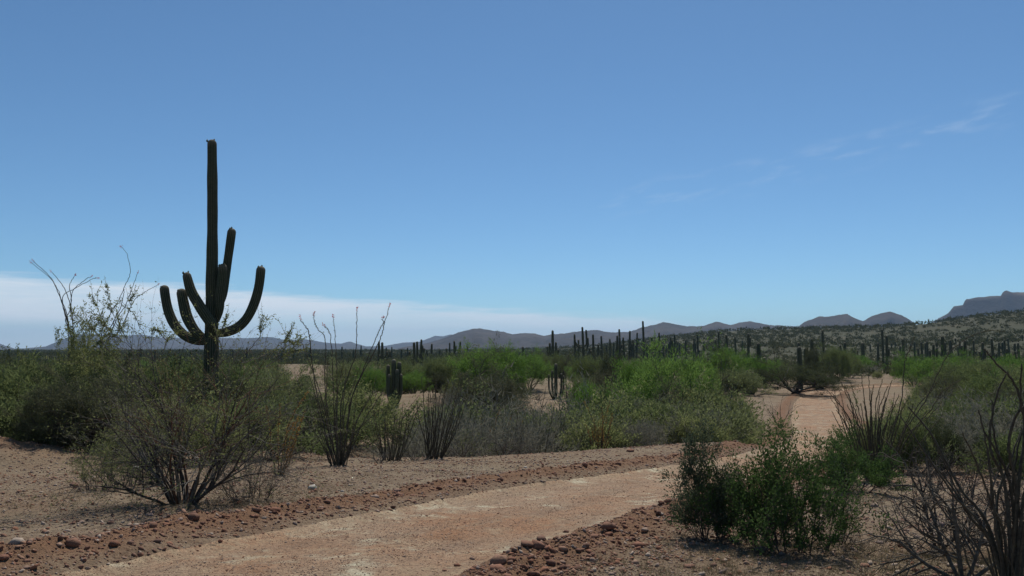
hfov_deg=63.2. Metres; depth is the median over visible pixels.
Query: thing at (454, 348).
saguaro
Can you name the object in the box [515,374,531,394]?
green bush
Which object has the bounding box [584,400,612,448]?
ocotillo
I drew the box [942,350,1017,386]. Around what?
palo verde tree
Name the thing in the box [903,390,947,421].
palo verde tree
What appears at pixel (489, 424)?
scrub bush
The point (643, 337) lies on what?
saguaro
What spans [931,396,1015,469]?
scrub bush
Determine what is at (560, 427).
scrub bush
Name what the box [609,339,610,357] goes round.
saguaro
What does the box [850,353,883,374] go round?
palo verde tree
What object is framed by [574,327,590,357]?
saguaro
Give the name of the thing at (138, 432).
scrub bush
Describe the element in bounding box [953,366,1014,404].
palo verde tree
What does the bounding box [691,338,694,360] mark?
saguaro
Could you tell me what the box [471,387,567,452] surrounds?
scrub bush
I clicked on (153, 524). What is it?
rock
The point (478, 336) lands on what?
mountain range
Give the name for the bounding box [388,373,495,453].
green bush
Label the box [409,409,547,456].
scrub bush
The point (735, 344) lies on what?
saguaro
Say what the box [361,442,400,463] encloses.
dead bush
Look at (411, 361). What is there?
mesquite tree
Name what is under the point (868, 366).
scrub bush
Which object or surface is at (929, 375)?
palo verde tree
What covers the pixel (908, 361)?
palo verde tree
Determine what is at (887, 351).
saguaro
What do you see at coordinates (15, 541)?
rock
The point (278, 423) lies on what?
ocotillo
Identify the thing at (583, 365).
palo verde tree
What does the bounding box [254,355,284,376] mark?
palo verde tree
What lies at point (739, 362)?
palo verde tree
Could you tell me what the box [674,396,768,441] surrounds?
scrub bush
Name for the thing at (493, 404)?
green bush
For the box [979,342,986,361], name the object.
saguaro
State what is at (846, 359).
palo verde tree
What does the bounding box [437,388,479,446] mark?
ocotillo
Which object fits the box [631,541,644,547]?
rock
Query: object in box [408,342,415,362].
saguaro
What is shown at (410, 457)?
dead bush
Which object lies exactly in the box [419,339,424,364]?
saguaro
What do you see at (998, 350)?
saguaro
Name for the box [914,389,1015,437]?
palo verde tree
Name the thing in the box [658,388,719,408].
green bush
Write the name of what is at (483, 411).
ocotillo
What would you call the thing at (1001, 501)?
dead cholla
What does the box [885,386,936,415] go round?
green bush
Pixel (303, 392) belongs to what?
palo verde tree
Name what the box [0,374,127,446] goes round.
mesquite tree
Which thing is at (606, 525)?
rock
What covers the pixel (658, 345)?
saguaro
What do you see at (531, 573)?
rock
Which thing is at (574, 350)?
saguaro
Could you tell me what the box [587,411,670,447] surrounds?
scrub bush
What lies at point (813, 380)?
mesquite tree
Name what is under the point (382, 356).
saguaro
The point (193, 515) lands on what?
rock
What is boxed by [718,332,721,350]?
saguaro
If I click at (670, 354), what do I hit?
saguaro
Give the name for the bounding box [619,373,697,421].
green bush
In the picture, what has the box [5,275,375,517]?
creosote bush
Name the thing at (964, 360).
palo verde tree
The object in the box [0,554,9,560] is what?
rock
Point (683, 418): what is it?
green bush
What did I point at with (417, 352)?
saguaro
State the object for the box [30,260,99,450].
ocotillo
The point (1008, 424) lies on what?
scrub bush
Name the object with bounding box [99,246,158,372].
ocotillo
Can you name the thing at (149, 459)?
thin shrub
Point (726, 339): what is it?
saguaro
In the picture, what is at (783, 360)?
mesquite tree
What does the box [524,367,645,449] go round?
green bush
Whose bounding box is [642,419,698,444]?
scrub bush
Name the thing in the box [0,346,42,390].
palo verde tree
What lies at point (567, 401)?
scrub bush
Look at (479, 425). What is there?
scrub bush
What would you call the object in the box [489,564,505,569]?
rock
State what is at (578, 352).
saguaro
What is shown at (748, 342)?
saguaro
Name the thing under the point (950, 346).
saguaro
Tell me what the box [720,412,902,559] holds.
leafy shrub
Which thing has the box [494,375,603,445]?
scrub bush
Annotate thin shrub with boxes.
[60,427,137,490]
[77,419,165,487]
[109,418,183,481]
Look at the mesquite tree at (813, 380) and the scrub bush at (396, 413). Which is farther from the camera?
the mesquite tree at (813, 380)
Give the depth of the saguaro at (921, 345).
194.29 m
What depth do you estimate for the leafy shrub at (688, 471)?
7.93 m
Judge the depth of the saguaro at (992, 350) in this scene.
147.71 m
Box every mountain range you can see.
[0,334,451,348]
[398,321,795,349]
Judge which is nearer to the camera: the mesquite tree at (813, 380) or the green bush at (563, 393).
the green bush at (563, 393)
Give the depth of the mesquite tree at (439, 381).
65.30 m
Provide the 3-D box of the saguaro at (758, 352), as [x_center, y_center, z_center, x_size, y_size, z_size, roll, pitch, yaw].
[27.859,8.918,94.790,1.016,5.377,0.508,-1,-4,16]
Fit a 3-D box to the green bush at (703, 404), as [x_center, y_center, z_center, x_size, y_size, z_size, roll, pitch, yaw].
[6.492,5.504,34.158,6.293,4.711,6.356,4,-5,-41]
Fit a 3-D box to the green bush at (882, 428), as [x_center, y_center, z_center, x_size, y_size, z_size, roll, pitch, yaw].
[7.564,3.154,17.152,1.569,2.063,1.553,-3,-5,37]
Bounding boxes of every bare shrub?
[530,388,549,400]
[762,390,804,423]
[840,428,1023,575]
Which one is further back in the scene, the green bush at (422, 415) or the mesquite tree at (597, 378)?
the mesquite tree at (597, 378)
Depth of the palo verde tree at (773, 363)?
94.32 m
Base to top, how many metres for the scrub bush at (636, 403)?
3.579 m
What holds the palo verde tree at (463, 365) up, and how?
on the ground at (42, 456)
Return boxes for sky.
[0,0,1023,347]
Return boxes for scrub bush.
[62,392,213,465]
[207,393,338,459]
[347,379,540,456]
[359,398,514,457]
[382,399,403,420]
[383,402,510,456]
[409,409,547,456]
[420,387,469,413]
[423,408,525,453]
[445,410,516,456]
[447,362,549,440]
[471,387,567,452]
[486,395,580,452]
[488,411,579,454]
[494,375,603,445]
[509,361,674,422]
[522,401,604,451]
[536,410,617,452]
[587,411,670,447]
[592,408,657,447]
[597,394,660,413]
[620,391,712,444]
[622,418,675,445]
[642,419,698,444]
[667,403,759,443]
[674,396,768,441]
[852,363,882,375]
[903,386,996,427]
[916,399,993,446]
[927,384,1023,441]
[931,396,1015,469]
[937,413,1021,469]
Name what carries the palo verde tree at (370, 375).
on the ground at (42, 456)
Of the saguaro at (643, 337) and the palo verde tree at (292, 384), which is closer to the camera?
the palo verde tree at (292, 384)
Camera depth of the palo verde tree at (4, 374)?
23.24 m
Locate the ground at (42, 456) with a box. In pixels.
[0,312,1023,575]
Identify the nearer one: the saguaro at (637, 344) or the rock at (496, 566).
the rock at (496, 566)
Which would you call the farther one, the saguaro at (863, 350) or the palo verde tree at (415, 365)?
the saguaro at (863, 350)
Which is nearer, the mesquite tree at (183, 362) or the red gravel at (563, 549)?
the red gravel at (563, 549)
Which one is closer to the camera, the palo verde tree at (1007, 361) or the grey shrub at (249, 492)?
the grey shrub at (249, 492)
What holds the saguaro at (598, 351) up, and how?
on the ground at (42, 456)
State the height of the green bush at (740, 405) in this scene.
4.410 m
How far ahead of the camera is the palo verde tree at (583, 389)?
36.16 m
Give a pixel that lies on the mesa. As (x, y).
(1006, 300)
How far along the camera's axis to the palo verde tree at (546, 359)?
91.35 m
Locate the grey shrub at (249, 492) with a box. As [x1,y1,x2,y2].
[191,413,314,505]
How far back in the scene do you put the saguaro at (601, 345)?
194.40 m
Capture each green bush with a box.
[0,364,101,451]
[94,380,293,463]
[191,366,335,458]
[292,374,426,445]
[295,392,361,451]
[299,376,388,454]
[366,369,486,456]
[379,382,410,395]
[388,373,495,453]
[416,429,513,457]
[439,375,466,398]
[474,378,514,426]
[492,384,577,446]
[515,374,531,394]
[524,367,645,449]
[543,378,651,419]
[555,404,646,451]
[574,391,670,443]
[584,371,687,440]
[585,388,664,433]
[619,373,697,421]
[629,368,690,409]
[630,366,764,441]
[647,414,719,444]
[652,375,770,446]
[652,403,764,444]
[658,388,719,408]
[659,384,762,434]
[670,387,747,433]
[680,381,756,434]
[685,361,799,437]
[707,362,724,401]
[718,357,778,396]
[833,411,935,463]
[835,391,922,472]
[864,393,956,439]
[871,370,882,378]
[873,378,955,473]
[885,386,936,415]
[954,404,1023,479]
[962,362,1023,436]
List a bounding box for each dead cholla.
[870,418,1011,558]
[927,450,1023,556]
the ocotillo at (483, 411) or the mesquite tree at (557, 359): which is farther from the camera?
the mesquite tree at (557, 359)
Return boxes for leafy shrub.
[655,411,752,541]
[668,446,807,552]
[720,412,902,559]
[791,419,913,494]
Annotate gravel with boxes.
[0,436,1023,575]
[0,440,855,575]
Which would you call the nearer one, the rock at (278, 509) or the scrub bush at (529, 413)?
the rock at (278, 509)
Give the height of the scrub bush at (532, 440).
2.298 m
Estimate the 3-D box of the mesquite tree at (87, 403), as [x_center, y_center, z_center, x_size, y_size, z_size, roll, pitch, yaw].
[-10.309,3.092,20.758,3.701,2.743,3.785,3,-5,-38]
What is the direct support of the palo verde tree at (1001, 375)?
on the ground at (42, 456)
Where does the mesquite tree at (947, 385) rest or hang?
on the ground at (42, 456)
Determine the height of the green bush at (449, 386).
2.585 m
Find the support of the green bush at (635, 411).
on the ground at (42, 456)
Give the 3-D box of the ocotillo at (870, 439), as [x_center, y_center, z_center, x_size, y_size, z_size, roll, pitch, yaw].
[7.271,2.161,15.173,3.408,2.801,1.649,0,-4,0]
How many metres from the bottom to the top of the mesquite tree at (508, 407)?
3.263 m
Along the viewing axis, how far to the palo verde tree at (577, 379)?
45.67 m
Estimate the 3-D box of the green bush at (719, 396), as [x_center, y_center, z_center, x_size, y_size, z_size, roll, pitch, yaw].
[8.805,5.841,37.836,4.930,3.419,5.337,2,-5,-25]
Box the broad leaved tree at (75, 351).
[0,297,149,445]
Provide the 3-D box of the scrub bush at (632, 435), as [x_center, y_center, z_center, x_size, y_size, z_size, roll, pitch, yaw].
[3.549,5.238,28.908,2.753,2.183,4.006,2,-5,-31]
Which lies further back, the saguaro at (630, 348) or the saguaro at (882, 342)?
the saguaro at (630, 348)
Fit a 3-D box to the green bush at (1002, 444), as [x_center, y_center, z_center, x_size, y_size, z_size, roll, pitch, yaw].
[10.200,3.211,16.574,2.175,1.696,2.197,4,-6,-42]
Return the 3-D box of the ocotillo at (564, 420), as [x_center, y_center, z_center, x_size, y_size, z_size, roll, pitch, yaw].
[1.667,4.900,28.827,1.452,3.006,1.097,1,-4,-14]
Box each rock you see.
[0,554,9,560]
[8,537,24,544]
[65,537,81,546]
[108,540,119,546]
[149,522,157,527]
[187,512,199,519]
[268,507,280,511]
[307,484,316,489]
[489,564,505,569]
[490,554,506,563]
[521,540,534,546]
[527,571,535,575]
[531,539,545,548]
[537,535,545,540]
[589,533,597,538]
[600,521,615,529]
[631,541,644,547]
[641,527,648,531]
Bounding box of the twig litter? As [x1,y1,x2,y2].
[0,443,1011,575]
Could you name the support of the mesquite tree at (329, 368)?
on the ground at (42, 456)
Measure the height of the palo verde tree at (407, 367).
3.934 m
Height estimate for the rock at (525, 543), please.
0.041 m
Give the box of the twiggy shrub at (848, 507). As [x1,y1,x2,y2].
[781,452,881,546]
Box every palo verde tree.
[0,344,151,452]
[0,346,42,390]
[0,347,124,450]
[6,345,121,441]
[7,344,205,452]
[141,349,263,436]
[162,353,290,404]
[222,351,338,412]
[222,358,297,413]
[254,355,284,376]
[293,377,313,411]
[311,351,385,398]
[328,366,367,403]
[353,361,385,398]
[364,353,426,394]
[389,362,434,393]
[395,359,442,389]
[402,369,432,393]
[416,344,490,392]
[417,349,455,392]
[445,338,537,390]
[489,339,533,390]
[515,343,553,389]
[531,351,552,376]
[544,349,571,379]
[560,371,619,415]
[564,361,595,377]
[566,366,596,406]
[569,347,613,385]
[604,327,725,402]
[604,356,651,371]
[608,355,667,400]
[623,356,679,385]
[670,344,720,394]
[703,340,751,378]
[714,365,756,394]
[726,346,768,378]
[752,358,781,386]
[802,349,858,379]
[816,339,863,378]
[840,351,867,377]
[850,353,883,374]
[882,346,940,384]
[897,352,957,383]
[901,371,972,406]
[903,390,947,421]
[905,360,968,393]
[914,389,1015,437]
[924,354,985,406]
[932,348,981,366]
[941,357,992,375]
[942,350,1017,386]
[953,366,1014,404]
[962,355,1023,398]
[970,359,1023,385]
[979,350,1023,370]
[1007,361,1023,394]
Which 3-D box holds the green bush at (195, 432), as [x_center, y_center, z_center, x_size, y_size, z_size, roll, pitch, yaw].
[-7.535,3.331,20.025,3.793,2.349,4.106,-4,-5,41]
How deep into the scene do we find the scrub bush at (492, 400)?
32.59 m
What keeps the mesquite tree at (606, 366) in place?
on the ground at (42, 456)
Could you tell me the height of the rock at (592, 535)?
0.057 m
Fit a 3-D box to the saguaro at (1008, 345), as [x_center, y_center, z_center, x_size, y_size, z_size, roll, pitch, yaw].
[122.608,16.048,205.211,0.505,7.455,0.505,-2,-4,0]
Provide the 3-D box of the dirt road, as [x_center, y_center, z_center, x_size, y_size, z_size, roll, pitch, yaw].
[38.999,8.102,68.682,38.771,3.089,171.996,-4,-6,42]
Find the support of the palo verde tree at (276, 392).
on the ground at (42, 456)
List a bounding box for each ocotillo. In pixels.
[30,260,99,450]
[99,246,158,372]
[266,391,308,474]
[299,302,390,465]
[366,395,423,460]
[417,377,466,458]
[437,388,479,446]
[458,384,496,432]
[501,409,537,452]
[519,388,554,452]
[540,386,580,451]
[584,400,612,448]
[821,330,1004,480]
[900,349,1023,575]
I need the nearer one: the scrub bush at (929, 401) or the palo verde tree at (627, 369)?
the scrub bush at (929, 401)
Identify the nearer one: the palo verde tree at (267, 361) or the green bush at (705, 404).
the green bush at (705, 404)
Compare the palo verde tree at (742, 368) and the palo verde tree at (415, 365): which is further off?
the palo verde tree at (415, 365)
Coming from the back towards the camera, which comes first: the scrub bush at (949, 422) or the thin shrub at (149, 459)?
the scrub bush at (949, 422)
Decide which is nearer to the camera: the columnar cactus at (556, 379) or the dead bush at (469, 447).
the dead bush at (469, 447)
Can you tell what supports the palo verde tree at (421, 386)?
on the ground at (42, 456)
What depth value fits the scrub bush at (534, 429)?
29.12 m
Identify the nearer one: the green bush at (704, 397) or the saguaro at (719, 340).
the green bush at (704, 397)
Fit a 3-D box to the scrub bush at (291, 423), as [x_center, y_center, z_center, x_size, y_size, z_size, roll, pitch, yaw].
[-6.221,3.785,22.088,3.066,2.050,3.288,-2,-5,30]
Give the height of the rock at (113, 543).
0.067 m
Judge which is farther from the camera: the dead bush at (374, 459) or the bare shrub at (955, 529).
the dead bush at (374, 459)
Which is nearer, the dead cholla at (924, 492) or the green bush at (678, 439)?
the dead cholla at (924, 492)
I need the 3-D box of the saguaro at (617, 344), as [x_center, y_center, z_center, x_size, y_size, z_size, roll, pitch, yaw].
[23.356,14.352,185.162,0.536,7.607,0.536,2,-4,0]
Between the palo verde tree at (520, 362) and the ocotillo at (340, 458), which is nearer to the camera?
the ocotillo at (340, 458)
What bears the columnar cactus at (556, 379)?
on the ground at (42, 456)
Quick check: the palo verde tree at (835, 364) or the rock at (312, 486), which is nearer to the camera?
the rock at (312, 486)
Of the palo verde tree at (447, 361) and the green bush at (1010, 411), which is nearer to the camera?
the green bush at (1010, 411)
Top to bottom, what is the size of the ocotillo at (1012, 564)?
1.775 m
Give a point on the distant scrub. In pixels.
(348, 356)
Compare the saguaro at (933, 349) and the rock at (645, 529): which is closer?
the rock at (645, 529)
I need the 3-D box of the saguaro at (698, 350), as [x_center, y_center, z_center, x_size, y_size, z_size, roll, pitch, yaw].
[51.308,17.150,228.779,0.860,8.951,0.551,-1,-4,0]
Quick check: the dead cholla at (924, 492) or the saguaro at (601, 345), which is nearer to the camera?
the dead cholla at (924, 492)
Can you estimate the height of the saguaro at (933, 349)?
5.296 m
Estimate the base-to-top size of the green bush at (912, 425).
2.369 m
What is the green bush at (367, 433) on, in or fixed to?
on the ground at (42, 456)
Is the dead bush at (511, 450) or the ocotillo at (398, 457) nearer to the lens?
the ocotillo at (398, 457)
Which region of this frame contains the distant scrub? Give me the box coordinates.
[0,308,1023,378]
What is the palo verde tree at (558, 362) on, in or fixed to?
on the ground at (42, 456)
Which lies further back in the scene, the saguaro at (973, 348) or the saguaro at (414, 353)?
the saguaro at (973, 348)
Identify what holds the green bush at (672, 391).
on the ground at (42, 456)
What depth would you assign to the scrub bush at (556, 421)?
29.72 m
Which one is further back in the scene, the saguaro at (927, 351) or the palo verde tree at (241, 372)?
the saguaro at (927, 351)
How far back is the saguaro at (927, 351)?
184.63 m
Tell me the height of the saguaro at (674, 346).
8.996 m
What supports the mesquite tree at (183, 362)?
on the ground at (42, 456)
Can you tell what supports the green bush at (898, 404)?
on the ground at (42, 456)
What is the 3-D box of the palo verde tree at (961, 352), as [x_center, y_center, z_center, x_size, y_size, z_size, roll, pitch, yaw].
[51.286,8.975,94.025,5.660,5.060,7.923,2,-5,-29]
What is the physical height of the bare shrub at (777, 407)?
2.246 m
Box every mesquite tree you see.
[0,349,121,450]
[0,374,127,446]
[13,360,157,455]
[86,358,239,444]
[161,357,220,371]
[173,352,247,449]
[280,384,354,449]
[320,358,346,384]
[384,355,419,365]
[422,360,539,415]
[423,368,456,392]
[440,391,548,422]
[452,331,531,407]
[549,350,574,378]
[574,362,642,394]
[579,365,608,417]
[584,343,623,395]
[648,371,725,406]
[702,333,741,397]
[752,360,859,394]
[764,337,797,382]
[802,337,825,368]
[803,356,840,388]
[890,356,918,380]
[896,411,992,471]
[909,365,980,405]
[950,372,1023,420]
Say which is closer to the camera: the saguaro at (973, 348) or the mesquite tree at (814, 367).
the mesquite tree at (814, 367)
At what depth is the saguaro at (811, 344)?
111.02 m
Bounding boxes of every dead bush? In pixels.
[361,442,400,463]
[401,438,434,460]
[447,432,485,457]
[482,430,535,455]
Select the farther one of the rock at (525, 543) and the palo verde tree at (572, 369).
the palo verde tree at (572, 369)
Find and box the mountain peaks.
[797,312,915,327]
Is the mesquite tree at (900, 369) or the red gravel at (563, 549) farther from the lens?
the mesquite tree at (900, 369)
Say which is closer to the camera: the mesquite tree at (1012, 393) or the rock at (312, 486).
the rock at (312, 486)
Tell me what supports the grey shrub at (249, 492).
on the ground at (42, 456)
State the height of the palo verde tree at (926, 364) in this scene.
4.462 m
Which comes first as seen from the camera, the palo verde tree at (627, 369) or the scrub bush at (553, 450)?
the scrub bush at (553, 450)
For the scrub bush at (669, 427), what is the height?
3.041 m
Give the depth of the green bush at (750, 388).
73.59 m
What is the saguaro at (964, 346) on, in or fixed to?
on the ground at (42, 456)
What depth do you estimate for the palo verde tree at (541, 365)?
76.94 m
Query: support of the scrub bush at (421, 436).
on the ground at (42, 456)
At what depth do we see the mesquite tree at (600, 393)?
33.55 m
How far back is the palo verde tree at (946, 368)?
59.17 m
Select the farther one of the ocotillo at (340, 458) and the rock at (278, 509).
the ocotillo at (340, 458)
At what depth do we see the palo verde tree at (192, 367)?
35.08 m
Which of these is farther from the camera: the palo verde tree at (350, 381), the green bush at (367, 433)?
the palo verde tree at (350, 381)
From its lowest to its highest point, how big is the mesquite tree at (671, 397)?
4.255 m
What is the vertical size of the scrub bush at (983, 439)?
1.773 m
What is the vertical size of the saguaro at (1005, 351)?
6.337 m
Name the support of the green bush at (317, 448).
on the ground at (42, 456)
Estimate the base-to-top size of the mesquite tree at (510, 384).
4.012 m
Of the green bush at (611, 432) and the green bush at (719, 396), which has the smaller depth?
the green bush at (611, 432)
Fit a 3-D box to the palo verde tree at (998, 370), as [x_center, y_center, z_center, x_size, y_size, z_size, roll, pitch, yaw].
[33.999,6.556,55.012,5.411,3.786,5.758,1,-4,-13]
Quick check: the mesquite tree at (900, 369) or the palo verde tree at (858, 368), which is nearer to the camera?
the mesquite tree at (900, 369)
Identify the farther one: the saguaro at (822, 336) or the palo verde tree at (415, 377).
the saguaro at (822, 336)
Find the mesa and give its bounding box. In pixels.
[933,290,1023,322]
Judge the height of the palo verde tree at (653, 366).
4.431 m
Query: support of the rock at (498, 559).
on the ground at (42, 456)
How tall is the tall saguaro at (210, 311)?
10.797 m
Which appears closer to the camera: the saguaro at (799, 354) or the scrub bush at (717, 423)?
the scrub bush at (717, 423)
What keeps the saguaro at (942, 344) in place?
on the ground at (42, 456)
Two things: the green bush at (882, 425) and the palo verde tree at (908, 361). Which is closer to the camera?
the green bush at (882, 425)
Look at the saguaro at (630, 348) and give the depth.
194.44 m
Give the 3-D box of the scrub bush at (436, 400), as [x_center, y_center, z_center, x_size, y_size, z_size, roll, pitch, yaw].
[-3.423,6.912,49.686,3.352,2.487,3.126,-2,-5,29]
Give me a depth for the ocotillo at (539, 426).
26.70 m
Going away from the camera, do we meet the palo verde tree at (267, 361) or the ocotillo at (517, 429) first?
the ocotillo at (517, 429)
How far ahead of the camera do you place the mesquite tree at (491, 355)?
47.51 m
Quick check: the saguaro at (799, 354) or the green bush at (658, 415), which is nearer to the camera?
the green bush at (658, 415)
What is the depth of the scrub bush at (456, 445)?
24.00 m
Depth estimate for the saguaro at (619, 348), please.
185.11 m
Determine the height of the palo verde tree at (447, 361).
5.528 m
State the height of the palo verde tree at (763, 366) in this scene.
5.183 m
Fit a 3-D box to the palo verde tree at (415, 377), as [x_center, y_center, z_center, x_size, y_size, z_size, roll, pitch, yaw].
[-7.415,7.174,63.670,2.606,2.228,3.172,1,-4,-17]
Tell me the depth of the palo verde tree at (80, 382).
22.59 m
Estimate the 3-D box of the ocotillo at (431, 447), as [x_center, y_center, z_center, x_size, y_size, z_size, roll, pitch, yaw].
[-1.815,3.366,21.440,0.908,2.170,1.253,3,-5,-38]
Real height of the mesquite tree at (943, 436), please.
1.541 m
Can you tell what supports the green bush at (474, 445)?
on the ground at (42, 456)
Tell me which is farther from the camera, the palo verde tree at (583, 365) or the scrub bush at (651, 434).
the palo verde tree at (583, 365)
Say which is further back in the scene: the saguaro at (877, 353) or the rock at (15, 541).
the saguaro at (877, 353)
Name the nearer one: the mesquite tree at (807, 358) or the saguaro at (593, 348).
the mesquite tree at (807, 358)
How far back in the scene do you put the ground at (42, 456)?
12.46 m
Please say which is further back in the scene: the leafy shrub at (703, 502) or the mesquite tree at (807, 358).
the mesquite tree at (807, 358)
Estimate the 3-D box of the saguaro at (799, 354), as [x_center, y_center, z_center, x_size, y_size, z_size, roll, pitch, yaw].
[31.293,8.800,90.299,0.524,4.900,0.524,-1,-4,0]
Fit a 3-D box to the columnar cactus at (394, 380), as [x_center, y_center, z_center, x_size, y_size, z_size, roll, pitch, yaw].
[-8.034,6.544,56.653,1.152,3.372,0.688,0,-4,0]
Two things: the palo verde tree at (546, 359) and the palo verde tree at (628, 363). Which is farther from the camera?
the palo verde tree at (628, 363)
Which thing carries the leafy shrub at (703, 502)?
on the ground at (42, 456)
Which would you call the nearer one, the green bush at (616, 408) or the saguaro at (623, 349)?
the green bush at (616, 408)
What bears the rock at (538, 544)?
on the ground at (42, 456)
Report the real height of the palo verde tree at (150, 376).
4.107 m
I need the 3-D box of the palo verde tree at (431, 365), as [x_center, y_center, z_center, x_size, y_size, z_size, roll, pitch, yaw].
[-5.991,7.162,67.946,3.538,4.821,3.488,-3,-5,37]
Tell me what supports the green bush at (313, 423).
on the ground at (42, 456)
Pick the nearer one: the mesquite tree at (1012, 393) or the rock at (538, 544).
the rock at (538, 544)
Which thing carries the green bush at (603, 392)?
on the ground at (42, 456)
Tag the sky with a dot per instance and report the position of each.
(540, 167)
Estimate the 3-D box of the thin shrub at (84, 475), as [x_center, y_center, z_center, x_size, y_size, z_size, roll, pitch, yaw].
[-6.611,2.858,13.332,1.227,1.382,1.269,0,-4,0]
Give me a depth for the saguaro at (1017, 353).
160.59 m
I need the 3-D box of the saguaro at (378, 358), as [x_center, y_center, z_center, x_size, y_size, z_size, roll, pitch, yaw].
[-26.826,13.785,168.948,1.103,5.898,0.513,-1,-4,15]
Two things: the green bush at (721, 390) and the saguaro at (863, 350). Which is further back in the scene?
the saguaro at (863, 350)
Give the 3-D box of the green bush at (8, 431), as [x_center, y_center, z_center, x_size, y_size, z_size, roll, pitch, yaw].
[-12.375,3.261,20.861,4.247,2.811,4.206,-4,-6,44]
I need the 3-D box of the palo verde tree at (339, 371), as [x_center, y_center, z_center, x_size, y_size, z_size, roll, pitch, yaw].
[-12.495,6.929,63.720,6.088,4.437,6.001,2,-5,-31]
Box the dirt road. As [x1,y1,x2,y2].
[51,384,920,575]
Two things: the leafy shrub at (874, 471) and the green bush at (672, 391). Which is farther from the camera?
the green bush at (672, 391)
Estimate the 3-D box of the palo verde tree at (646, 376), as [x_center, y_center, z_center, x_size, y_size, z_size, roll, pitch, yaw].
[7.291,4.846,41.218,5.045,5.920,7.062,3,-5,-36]
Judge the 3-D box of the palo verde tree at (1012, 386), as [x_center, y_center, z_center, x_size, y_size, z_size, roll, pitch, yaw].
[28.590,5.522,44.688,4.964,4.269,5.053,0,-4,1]
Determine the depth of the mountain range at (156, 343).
5477.83 m
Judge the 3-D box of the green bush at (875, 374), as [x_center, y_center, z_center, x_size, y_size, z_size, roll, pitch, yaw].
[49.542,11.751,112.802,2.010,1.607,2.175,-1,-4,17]
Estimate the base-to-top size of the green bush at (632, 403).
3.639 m
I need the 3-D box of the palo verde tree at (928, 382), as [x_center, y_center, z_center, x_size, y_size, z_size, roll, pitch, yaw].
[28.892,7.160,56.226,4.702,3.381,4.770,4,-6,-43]
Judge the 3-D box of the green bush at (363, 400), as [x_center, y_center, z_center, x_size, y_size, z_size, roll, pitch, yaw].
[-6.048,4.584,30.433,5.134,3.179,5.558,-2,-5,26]
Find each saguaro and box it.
[160,139,265,406]
[377,341,379,366]
[379,342,390,364]
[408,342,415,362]
[416,341,418,362]
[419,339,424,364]
[453,341,456,357]
[546,330,558,356]
[570,339,576,360]
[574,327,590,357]
[577,340,579,359]
[590,334,594,358]
[597,344,601,356]
[600,336,602,358]
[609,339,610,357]
[616,335,617,355]
[618,337,620,361]
[621,337,624,360]
[628,331,632,361]
[635,332,638,357]
[642,321,644,358]
[658,333,662,360]
[668,337,671,358]
[674,334,675,360]
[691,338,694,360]
[697,334,699,358]
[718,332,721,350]
[725,335,728,359]
[734,337,736,354]
[747,333,750,369]
[753,343,760,385]
[797,347,802,388]
[803,339,813,361]
[821,330,824,352]
[860,343,864,362]
[877,343,878,364]
[881,329,884,362]
[885,335,889,366]
[894,339,911,361]
[917,342,923,360]
[926,341,928,357]
[929,344,937,362]
[941,336,947,358]
[949,340,951,356]
[959,340,971,364]
[972,340,976,358]
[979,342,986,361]
[990,338,997,361]
[998,342,999,359]
[1003,340,1007,363]
[1007,338,1009,354]
[1014,343,1019,359]
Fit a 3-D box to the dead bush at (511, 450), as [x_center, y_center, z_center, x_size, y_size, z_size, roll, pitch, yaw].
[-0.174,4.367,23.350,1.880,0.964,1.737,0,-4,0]
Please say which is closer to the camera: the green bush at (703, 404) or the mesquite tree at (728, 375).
the green bush at (703, 404)
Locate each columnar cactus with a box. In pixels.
[386,359,402,405]
[548,364,564,398]
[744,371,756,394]
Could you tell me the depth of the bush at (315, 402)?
26.55 m
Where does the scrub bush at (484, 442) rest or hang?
on the ground at (42, 456)
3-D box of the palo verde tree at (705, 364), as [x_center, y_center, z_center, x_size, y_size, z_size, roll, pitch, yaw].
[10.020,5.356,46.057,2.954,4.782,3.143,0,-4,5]
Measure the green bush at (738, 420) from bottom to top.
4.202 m
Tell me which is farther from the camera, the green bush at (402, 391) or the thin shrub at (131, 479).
the green bush at (402, 391)
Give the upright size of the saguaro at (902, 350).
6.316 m
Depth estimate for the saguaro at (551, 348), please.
149.49 m
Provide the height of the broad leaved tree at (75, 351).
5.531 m
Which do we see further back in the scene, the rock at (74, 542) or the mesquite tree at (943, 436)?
the mesquite tree at (943, 436)
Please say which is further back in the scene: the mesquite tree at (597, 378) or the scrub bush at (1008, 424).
the mesquite tree at (597, 378)
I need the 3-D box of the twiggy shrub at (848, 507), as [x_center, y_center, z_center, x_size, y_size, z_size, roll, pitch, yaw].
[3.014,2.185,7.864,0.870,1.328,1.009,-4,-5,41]
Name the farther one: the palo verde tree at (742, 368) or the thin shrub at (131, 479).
the palo verde tree at (742, 368)

